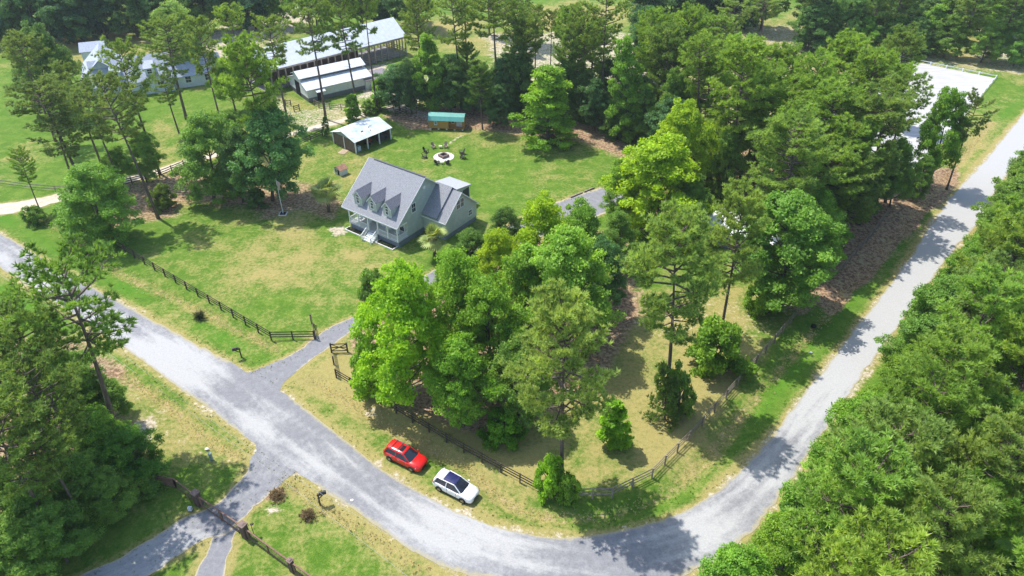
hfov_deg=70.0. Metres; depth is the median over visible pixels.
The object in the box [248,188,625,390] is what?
driveway
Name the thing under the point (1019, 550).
pine tree
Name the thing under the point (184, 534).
gated lane
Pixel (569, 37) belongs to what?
pine tree
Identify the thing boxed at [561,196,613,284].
broadleaf tree
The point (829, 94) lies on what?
pine tree
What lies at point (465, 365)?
broadleaf tree
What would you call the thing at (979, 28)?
broadleaf tree
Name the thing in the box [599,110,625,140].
broadleaf tree
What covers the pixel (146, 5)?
broadleaf tree
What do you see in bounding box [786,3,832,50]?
broadleaf tree
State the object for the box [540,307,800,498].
rail fence
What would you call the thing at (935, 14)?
broadleaf tree
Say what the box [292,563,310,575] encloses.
fence
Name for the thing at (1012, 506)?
pine tree
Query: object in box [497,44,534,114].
broadleaf tree
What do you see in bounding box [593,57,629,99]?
broadleaf tree
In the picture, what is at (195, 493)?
gate pillar
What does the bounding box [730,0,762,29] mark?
broadleaf tree
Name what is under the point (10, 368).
pine tree
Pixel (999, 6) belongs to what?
broadleaf tree
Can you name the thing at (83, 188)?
broadleaf tree
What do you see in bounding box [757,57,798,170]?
pine tree
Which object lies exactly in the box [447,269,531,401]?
broadleaf tree
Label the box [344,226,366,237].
flower bed
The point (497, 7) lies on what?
pine tree
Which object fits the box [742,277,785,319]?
shrub
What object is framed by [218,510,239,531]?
lane gate
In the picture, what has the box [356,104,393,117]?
rail fence
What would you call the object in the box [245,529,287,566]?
fence
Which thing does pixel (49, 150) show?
pine tree
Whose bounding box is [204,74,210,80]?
window
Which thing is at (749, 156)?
broadleaf tree
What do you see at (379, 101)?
broadleaf tree
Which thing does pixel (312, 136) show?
rail fence
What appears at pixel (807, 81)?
pine tree
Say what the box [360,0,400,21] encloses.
broadleaf tree
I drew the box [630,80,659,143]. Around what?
broadleaf tree
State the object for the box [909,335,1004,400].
pine tree
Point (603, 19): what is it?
pine tree
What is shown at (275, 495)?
brush pile
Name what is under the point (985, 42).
broadleaf tree
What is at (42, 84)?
pine tree
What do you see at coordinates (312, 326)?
farm gate
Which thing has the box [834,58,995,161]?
riding arena
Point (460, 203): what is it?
window
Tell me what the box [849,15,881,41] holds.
broadleaf tree
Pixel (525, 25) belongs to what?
pine tree
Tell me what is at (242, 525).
gate pillar
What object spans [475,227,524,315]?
broadleaf tree
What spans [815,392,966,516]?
pine tree
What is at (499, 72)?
broadleaf tree
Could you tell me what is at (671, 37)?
pine tree
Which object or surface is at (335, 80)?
white barn
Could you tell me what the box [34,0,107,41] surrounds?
broadleaf tree
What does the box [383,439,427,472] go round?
parked car
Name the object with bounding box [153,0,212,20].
broadleaf tree
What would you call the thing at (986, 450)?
pine tree
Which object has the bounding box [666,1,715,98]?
pine tree
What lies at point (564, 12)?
pine tree
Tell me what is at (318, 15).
broadleaf tree
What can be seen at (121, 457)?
broadleaf tree
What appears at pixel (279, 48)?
pine tree
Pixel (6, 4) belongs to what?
broadleaf tree
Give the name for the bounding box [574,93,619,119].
broadleaf tree
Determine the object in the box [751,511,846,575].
broadleaf tree
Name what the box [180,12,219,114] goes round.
pine tree
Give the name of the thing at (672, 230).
pine tree
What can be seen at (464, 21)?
pine tree
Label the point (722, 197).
shrub
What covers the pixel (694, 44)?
pine tree
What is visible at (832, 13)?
broadleaf tree
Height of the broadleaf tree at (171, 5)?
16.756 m
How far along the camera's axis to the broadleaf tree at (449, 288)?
77.14 m
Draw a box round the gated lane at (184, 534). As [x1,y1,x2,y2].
[80,444,296,575]
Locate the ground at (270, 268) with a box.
[0,0,1023,575]
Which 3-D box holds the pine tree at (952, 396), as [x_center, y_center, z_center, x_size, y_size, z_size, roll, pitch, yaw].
[34.110,14.325,62.974,8.478,19.047,9.266,14,38,19]
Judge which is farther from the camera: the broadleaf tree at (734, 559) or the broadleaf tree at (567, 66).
the broadleaf tree at (567, 66)
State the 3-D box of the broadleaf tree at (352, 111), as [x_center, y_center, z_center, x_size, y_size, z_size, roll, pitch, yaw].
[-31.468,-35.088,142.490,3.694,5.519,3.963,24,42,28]
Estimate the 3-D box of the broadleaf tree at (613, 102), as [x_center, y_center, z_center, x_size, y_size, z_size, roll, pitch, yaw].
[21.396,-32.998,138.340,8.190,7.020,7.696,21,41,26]
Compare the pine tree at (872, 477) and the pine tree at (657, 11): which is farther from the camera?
the pine tree at (657, 11)
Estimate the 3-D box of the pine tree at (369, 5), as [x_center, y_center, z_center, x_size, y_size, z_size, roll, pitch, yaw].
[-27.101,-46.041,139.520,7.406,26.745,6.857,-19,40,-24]
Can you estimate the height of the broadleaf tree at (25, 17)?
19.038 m
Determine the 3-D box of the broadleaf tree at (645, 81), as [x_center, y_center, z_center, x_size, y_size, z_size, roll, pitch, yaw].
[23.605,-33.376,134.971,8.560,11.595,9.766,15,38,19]
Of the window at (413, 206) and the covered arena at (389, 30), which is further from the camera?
the covered arena at (389, 30)
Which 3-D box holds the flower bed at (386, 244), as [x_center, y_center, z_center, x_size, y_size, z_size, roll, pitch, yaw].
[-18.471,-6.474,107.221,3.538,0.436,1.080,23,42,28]
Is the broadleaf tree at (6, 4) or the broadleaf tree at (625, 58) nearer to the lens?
the broadleaf tree at (625, 58)
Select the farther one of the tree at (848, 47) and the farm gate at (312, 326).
the tree at (848, 47)
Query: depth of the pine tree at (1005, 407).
62.28 m
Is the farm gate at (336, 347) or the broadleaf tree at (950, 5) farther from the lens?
the broadleaf tree at (950, 5)
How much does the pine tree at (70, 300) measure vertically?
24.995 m
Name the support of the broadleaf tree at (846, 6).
on the ground at (270, 268)
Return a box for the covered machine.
[375,133,387,140]
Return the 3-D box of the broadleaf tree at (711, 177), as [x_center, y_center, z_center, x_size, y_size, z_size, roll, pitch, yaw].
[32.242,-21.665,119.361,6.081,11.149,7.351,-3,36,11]
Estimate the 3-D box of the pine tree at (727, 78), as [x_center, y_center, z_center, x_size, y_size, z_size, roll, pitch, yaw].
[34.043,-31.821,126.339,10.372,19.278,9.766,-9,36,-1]
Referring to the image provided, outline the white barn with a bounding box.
[287,57,384,102]
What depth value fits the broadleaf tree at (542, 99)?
130.21 m
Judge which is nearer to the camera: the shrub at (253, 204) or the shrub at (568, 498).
the shrub at (568, 498)
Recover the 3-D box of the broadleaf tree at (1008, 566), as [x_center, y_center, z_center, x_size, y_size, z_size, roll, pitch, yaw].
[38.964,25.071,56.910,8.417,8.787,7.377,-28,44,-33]
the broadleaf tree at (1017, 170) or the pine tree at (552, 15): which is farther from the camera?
the pine tree at (552, 15)
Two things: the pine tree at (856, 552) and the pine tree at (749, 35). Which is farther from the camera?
the pine tree at (749, 35)
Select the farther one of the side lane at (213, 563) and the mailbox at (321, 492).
the mailbox at (321, 492)
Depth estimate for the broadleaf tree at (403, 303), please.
73.16 m
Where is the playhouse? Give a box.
[334,163,347,175]
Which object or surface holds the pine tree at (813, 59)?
on the ground at (270, 268)
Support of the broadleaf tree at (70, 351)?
on the ground at (270, 268)
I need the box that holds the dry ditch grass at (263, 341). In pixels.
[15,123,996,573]
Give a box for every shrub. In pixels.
[18,205,46,229]
[53,198,87,233]
[124,464,169,502]
[144,182,177,213]
[245,187,269,209]
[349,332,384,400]
[357,267,384,306]
[360,98,377,115]
[475,403,528,452]
[532,452,569,505]
[555,470,582,507]
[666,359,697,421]
[683,312,757,380]
[718,195,731,207]
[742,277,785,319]
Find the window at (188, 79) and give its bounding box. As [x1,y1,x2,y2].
[184,76,191,82]
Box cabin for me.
[427,112,465,130]
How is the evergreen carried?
on the ground at (270, 268)
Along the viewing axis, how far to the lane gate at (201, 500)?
68.86 m
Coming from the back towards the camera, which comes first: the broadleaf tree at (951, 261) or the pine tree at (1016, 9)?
the pine tree at (1016, 9)
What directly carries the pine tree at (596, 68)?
on the ground at (270, 268)
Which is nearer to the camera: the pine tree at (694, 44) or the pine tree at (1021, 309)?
the pine tree at (1021, 309)
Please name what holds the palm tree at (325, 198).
on the ground at (270, 268)
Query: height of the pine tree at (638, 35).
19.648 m
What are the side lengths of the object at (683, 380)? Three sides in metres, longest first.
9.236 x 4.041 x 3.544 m
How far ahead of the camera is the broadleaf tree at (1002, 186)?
102.69 m
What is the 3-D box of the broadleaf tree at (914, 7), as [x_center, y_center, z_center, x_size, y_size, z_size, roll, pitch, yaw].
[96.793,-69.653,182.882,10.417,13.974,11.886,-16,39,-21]
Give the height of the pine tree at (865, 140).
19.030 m
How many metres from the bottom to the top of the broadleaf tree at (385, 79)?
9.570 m
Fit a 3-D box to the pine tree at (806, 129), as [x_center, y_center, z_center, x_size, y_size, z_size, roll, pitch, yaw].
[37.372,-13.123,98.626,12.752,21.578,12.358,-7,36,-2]
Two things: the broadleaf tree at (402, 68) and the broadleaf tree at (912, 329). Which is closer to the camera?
the broadleaf tree at (912, 329)
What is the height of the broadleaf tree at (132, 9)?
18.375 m
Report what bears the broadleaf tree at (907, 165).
on the ground at (270, 268)
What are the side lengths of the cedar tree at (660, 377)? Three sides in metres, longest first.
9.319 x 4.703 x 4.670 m
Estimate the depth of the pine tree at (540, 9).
148.18 m
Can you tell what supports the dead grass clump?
on the ground at (270, 268)
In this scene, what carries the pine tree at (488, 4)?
on the ground at (270, 268)
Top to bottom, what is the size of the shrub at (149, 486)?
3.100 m
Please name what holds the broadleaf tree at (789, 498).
on the ground at (270, 268)
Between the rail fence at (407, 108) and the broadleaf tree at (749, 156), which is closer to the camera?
the broadleaf tree at (749, 156)
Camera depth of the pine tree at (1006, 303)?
66.22 m
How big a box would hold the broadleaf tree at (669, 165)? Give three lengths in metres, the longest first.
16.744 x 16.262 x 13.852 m
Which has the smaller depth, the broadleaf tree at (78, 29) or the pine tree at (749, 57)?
the pine tree at (749, 57)
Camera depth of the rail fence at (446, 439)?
75.72 m
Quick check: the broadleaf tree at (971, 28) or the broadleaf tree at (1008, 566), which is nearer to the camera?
the broadleaf tree at (1008, 566)
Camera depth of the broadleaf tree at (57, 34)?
177.50 m
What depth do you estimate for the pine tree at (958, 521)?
47.64 m
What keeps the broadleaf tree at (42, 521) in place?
on the ground at (270, 268)
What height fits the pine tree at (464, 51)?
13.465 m
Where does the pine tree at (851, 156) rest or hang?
on the ground at (270, 268)
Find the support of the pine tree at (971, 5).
on the ground at (270, 268)
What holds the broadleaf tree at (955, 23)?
on the ground at (270, 268)
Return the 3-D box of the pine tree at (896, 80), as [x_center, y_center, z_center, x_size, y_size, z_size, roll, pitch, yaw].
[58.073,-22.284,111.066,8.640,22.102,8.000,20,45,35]
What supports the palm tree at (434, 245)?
on the ground at (270, 268)
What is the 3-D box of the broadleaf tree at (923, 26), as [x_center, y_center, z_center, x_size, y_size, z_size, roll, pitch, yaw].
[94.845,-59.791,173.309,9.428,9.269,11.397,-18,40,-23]
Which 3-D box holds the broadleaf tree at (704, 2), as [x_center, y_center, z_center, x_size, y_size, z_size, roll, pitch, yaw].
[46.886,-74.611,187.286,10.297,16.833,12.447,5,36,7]
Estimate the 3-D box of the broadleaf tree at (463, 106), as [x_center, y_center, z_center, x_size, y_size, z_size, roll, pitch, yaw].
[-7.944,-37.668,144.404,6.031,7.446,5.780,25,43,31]
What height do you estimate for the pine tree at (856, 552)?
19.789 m
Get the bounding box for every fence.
[0,180,66,190]
[112,239,314,340]
[122,160,183,184]
[153,475,174,486]
[172,478,192,499]
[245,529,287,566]
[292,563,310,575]
[300,129,322,143]
[313,99,355,109]
[331,346,536,488]
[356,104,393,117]
[395,102,426,115]
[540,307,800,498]
[885,53,997,105]
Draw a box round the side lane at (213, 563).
[195,528,238,575]
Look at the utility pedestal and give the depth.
74.17 m
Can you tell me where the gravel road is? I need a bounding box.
[0,113,1023,575]
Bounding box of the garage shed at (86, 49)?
[78,40,106,60]
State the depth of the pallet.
132.62 m
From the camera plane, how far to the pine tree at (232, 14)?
149.07 m
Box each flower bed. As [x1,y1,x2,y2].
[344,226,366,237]
[375,239,397,250]
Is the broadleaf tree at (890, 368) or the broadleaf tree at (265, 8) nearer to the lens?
the broadleaf tree at (890, 368)
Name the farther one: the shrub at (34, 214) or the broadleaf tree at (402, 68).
the broadleaf tree at (402, 68)
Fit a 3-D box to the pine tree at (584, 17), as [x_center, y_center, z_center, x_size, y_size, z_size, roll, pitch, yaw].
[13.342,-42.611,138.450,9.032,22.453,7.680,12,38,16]
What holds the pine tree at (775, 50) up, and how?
on the ground at (270, 268)
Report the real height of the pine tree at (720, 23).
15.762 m
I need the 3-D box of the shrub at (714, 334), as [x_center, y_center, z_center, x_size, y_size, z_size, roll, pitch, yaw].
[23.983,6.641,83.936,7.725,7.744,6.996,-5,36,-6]
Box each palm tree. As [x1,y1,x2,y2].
[307,175,342,212]
[417,221,448,258]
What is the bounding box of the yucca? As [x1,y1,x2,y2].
[191,307,209,321]
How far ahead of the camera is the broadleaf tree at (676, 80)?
124.44 m
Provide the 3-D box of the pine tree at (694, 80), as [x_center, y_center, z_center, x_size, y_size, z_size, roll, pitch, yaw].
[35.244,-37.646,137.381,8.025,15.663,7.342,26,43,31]
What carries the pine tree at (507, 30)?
on the ground at (270, 268)
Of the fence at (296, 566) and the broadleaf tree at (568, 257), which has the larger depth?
the broadleaf tree at (568, 257)
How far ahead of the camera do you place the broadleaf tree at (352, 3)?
189.20 m
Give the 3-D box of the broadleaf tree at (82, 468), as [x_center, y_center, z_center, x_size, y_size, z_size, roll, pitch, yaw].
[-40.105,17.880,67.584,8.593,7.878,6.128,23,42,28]
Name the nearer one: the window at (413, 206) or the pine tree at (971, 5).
the window at (413, 206)
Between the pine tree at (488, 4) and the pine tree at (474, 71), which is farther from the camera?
the pine tree at (488, 4)
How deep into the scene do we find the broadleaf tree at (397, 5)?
189.99 m
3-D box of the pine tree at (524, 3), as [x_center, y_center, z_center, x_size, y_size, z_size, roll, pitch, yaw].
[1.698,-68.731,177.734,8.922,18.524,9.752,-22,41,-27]
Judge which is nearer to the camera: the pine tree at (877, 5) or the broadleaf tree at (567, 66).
the broadleaf tree at (567, 66)
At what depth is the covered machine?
136.30 m
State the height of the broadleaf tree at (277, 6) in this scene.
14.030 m
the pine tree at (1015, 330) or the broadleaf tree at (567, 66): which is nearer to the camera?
the pine tree at (1015, 330)
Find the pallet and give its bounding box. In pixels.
[338,149,348,153]
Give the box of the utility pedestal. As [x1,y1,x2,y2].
[208,452,212,460]
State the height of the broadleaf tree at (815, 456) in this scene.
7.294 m
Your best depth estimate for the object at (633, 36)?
156.53 m
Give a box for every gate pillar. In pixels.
[189,488,203,507]
[237,520,250,539]
[285,556,295,572]
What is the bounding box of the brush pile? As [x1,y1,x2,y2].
[268,486,286,503]
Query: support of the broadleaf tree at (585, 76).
on the ground at (270, 268)
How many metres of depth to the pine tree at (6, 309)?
64.36 m
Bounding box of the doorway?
[294,79,301,96]
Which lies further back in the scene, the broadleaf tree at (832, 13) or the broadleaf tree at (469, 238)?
the broadleaf tree at (832, 13)
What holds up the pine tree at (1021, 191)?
on the ground at (270, 268)
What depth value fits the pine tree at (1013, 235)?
76.40 m
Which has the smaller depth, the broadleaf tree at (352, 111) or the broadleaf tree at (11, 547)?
the broadleaf tree at (11, 547)
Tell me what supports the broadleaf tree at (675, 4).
on the ground at (270, 268)
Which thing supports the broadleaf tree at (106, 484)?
on the ground at (270, 268)
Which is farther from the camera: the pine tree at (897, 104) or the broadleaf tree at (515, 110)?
the broadleaf tree at (515, 110)
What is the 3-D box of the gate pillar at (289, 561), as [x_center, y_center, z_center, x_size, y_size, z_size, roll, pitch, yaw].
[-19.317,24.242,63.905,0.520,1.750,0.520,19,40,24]
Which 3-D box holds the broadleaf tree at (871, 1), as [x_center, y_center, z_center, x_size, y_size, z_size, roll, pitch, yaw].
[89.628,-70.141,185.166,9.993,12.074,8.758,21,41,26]
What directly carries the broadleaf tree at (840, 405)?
on the ground at (270, 268)
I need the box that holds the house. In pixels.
[341,157,479,247]
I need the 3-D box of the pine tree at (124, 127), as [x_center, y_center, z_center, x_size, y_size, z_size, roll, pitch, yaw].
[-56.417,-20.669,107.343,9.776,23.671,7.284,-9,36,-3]
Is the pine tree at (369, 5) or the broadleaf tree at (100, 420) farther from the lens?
the pine tree at (369, 5)
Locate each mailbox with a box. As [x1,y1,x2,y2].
[232,347,241,357]
[316,490,325,505]
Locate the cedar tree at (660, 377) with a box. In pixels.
[639,360,684,432]
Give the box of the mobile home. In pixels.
[699,208,787,256]
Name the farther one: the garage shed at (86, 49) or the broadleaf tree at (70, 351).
the garage shed at (86, 49)
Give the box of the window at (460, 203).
[456,197,463,210]
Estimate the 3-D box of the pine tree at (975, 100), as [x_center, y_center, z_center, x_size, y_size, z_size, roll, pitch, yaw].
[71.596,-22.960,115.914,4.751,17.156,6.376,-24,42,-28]
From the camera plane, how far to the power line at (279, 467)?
62.90 m
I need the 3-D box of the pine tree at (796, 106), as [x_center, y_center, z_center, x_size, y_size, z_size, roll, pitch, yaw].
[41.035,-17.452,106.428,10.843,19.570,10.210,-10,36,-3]
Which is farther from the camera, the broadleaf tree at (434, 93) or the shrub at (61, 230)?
the broadleaf tree at (434, 93)
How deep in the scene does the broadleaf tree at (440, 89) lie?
143.55 m
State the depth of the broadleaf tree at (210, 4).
183.15 m
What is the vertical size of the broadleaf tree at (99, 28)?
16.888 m
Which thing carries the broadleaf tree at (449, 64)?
on the ground at (270, 268)
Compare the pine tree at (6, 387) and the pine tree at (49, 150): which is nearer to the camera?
the pine tree at (6, 387)
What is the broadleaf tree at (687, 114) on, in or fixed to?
on the ground at (270, 268)
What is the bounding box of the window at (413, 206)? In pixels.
[411,202,415,213]
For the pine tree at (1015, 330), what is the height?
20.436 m
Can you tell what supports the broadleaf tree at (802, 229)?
on the ground at (270, 268)
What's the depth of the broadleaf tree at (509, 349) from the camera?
73.14 m
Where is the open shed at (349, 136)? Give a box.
[331,117,391,153]
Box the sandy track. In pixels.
[0,111,375,214]
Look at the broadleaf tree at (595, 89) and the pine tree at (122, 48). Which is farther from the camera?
the broadleaf tree at (595, 89)
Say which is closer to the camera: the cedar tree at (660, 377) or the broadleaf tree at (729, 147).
the cedar tree at (660, 377)
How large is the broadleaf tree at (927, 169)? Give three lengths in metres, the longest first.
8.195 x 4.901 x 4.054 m
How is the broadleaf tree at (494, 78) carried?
on the ground at (270, 268)
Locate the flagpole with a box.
[275,178,287,215]
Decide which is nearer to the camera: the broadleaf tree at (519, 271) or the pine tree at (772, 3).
the broadleaf tree at (519, 271)
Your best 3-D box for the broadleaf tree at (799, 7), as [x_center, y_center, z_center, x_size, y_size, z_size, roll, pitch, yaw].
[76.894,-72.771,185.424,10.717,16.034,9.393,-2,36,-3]
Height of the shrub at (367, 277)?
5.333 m
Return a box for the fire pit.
[433,152,453,160]
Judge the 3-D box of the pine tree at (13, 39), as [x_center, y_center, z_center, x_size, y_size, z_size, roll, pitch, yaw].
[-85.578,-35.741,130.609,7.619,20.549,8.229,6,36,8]
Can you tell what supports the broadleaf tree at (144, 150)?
on the ground at (270, 268)
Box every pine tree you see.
[0,28,56,141]
[0,230,137,425]
[0,291,85,429]
[0,321,50,452]
[0,343,91,462]
[0,378,69,506]
[0,398,81,501]
[2,70,74,169]
[5,145,38,205]
[24,111,89,168]
[46,57,100,162]
[57,76,123,187]
[65,66,159,218]
[90,34,161,173]
[132,10,195,119]
[149,70,182,133]
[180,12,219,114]
[211,1,248,86]
[211,29,290,190]
[250,12,291,124]
[279,0,332,117]
[319,0,366,109]
[342,0,379,111]
[398,0,436,77]
[430,0,472,109]
[449,0,477,61]
[457,41,481,105]
[462,0,521,111]
[462,61,498,129]
[480,0,499,32]
[496,0,534,52]
[498,277,619,471]
[507,12,546,78]
[509,0,532,15]
[525,2,549,78]
[539,8,560,64]
[549,2,587,61]
[550,22,588,80]
[562,2,603,69]
[576,19,616,76]
[577,0,635,124]
[613,194,729,398]
[633,11,665,75]
[634,21,676,86]
[637,5,672,80]
[645,22,689,100]
[657,18,686,93]
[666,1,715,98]
[676,29,727,159]
[680,50,737,121]
[688,46,719,98]
[702,10,734,46]
[702,175,773,319]
[704,34,788,169]
[709,14,743,49]
[716,0,753,35]
[716,31,757,107]
[727,76,791,186]
[737,40,786,83]
[740,0,785,35]
[745,105,846,221]
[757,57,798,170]
[760,99,831,193]
[776,41,809,88]
[779,61,850,137]
[780,425,941,575]
[785,70,809,113]
[788,47,850,120]
[791,504,949,575]
[792,139,874,214]
[794,78,868,166]
[800,0,824,46]
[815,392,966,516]
[819,113,884,187]
[821,145,888,248]
[822,77,930,224]
[841,45,904,137]
[855,58,921,150]
[855,461,1012,575]
[863,0,892,47]
[873,352,990,479]
[874,69,935,203]
[881,20,926,85]
[882,0,919,32]
[884,320,1016,442]
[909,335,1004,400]
[909,466,1023,575]
[922,261,1023,385]
[939,401,1023,554]
[943,391,1023,486]
[945,87,999,189]
[945,245,1023,336]
[953,0,999,56]
[953,206,1023,321]
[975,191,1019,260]
[980,191,1023,263]
[983,311,1023,415]
[985,305,1023,403]
[989,0,1023,60]
[994,534,1023,575]
[1018,184,1023,198]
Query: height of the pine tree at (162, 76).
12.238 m
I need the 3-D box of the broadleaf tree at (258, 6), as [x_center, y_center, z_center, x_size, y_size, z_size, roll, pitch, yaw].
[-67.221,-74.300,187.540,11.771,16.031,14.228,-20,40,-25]
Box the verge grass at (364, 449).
[0,185,926,575]
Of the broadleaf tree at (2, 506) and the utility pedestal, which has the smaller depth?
the broadleaf tree at (2, 506)
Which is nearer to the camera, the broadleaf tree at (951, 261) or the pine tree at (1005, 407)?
the pine tree at (1005, 407)
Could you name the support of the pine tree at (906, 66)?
on the ground at (270, 268)
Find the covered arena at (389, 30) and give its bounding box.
[251,17,406,90]
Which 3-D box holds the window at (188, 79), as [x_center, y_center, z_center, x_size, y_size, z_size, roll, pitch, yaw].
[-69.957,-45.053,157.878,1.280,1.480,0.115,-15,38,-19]
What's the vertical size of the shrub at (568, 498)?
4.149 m
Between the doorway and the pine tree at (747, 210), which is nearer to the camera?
the pine tree at (747, 210)
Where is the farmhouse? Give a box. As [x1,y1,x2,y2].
[81,43,218,98]
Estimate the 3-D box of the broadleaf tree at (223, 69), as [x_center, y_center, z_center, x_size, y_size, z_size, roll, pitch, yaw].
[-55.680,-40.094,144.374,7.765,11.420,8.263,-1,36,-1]
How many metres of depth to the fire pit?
130.77 m
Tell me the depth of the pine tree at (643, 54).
132.01 m
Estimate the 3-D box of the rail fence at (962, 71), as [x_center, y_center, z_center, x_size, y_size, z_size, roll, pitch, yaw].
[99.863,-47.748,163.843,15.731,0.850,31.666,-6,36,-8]
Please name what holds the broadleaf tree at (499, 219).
on the ground at (270, 268)
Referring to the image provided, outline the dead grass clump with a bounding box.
[298,508,324,521]
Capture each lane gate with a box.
[198,496,220,518]
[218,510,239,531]
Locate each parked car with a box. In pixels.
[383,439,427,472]
[432,468,478,503]
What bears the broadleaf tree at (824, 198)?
on the ground at (270, 268)
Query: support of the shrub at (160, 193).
on the ground at (270, 268)
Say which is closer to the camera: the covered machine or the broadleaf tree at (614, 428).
the broadleaf tree at (614, 428)
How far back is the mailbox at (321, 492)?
69.32 m
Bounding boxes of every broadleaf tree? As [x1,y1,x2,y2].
[0,0,41,36]
[0,0,51,30]
[0,17,11,41]
[0,456,18,515]
[0,469,100,559]
[0,516,62,575]
[8,496,106,575]
[9,20,85,113]
[19,335,92,417]
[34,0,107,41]
[35,0,86,44]
[39,447,120,523]
[48,162,145,247]
[49,361,119,424]
[63,402,146,471]
[73,370,134,425]
[75,0,123,39]
[75,464,143,525]
[87,424,171,481]
[96,0,157,37]
[99,144,133,176]
[120,131,166,182]
[138,0,177,34]
[149,0,206,64]
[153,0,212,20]
[169,109,260,204]
[187,0,227,32]
[204,56,250,111]
[214,123,264,202]
[218,0,254,29]
[221,106,315,200]
[221,109,243,130]
[229,0,270,29]
[242,0,281,26]
[267,0,297,24]
[299,0,340,22]
[337,0,384,23]
[343,94,361,122]
[348,257,448,406]
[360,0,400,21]
[369,77,384,110]
[373,63,418,109]
[379,0,432,25]
[388,66,430,110]
[390,57,427,113]
[409,246,497,356]
[410,32,449,111]
[421,331,505,429]
[426,74,444,106]
[432,53,476,106]
[433,55,469,112]
[438,244,474,280]
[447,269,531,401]
[448,227,486,261]
[460,79,484,114]
[471,69,504,105]
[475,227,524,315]
[480,331,555,428]
[483,52,522,108]
[483,83,513,125]
[487,205,529,250]
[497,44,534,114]
[497,247,548,337]
[507,64,579,150]
[510,74,535,113]
[511,189,570,294]
[512,222,626,347]
[555,58,580,113]
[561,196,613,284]
[566,68,608,121]
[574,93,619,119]
[578,78,609,131]
[582,233,630,306]
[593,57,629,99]
[595,399,634,450]
[598,156,640,216]
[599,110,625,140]
[599,131,716,238]
[602,206,640,259]
[603,96,636,123]
[604,34,644,143]
[615,75,661,129]
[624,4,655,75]
[627,0,666,29]
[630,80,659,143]
[637,101,656,138]
[641,0,694,22]
[643,94,702,144]
[655,65,690,132]
[655,97,720,190]
[670,172,716,219]
[672,0,712,23]
[693,125,726,184]
[694,0,725,14]
[696,541,776,575]
[703,124,749,197]
[708,0,743,16]
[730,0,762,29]
[732,101,767,175]
[732,188,847,310]
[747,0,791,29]
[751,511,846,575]
[776,186,854,270]
[778,471,855,556]
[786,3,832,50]
[792,0,832,20]
[800,443,862,499]
[804,5,847,49]
[809,391,894,480]
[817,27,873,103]
[819,0,847,15]
[829,0,868,38]
[840,382,896,422]
[849,0,888,26]
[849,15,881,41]
[854,179,893,216]
[868,12,910,50]
[873,147,905,207]
[873,310,945,362]
[875,0,926,24]
[877,343,922,384]
[882,136,923,207]
[898,274,971,334]
[901,16,933,55]
[907,273,962,307]
[909,153,935,199]
[913,0,942,29]
[913,85,971,180]
[918,3,949,52]
[931,13,972,56]
[931,244,986,287]
[933,0,963,36]
[947,237,983,277]
[951,226,985,253]
[953,0,987,41]
[964,18,1008,62]
[970,173,1023,227]
[972,0,998,32]
[974,549,1022,575]
[975,191,1021,234]
[977,0,1013,38]
[998,23,1023,65]
[1005,156,1023,178]
[1005,159,1023,189]
[1009,3,1023,40]
[1014,144,1023,157]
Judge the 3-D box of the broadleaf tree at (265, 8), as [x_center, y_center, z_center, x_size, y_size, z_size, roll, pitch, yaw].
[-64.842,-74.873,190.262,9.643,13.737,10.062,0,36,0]
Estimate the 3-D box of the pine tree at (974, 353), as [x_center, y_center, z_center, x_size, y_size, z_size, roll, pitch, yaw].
[38.453,11.682,66.165,9.054,19.576,8.930,9,37,13]
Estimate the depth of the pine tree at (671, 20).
135.72 m
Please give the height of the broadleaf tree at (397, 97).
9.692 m
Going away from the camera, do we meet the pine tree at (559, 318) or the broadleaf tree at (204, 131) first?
the pine tree at (559, 318)
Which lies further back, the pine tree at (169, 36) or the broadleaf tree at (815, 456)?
the pine tree at (169, 36)
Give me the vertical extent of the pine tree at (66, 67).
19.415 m
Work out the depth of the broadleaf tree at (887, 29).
173.59 m
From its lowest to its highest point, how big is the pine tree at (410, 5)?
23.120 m
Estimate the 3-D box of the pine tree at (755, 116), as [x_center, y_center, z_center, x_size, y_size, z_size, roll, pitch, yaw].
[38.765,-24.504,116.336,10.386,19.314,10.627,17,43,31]
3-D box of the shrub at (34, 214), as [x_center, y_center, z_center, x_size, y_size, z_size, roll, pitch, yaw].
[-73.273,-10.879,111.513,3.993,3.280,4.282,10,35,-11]
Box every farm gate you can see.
[309,314,315,339]
[329,342,348,352]
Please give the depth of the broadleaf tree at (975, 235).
99.37 m
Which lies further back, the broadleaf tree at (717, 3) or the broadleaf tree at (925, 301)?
the broadleaf tree at (717, 3)
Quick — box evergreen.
[321,115,329,136]
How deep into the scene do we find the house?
107.58 m
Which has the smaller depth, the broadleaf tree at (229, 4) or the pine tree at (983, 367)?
the pine tree at (983, 367)
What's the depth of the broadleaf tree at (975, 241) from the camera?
93.23 m
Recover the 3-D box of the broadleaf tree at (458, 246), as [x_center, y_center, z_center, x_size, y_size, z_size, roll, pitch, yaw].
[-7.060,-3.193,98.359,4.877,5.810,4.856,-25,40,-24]
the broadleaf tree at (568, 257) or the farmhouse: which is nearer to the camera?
the broadleaf tree at (568, 257)
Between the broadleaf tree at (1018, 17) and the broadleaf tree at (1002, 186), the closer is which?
the broadleaf tree at (1002, 186)
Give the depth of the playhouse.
124.92 m
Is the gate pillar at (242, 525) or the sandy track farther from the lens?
the sandy track
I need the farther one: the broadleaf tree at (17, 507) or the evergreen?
the evergreen
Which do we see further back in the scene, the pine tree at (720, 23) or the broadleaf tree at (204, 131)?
the pine tree at (720, 23)
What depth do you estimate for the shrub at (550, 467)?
68.90 m

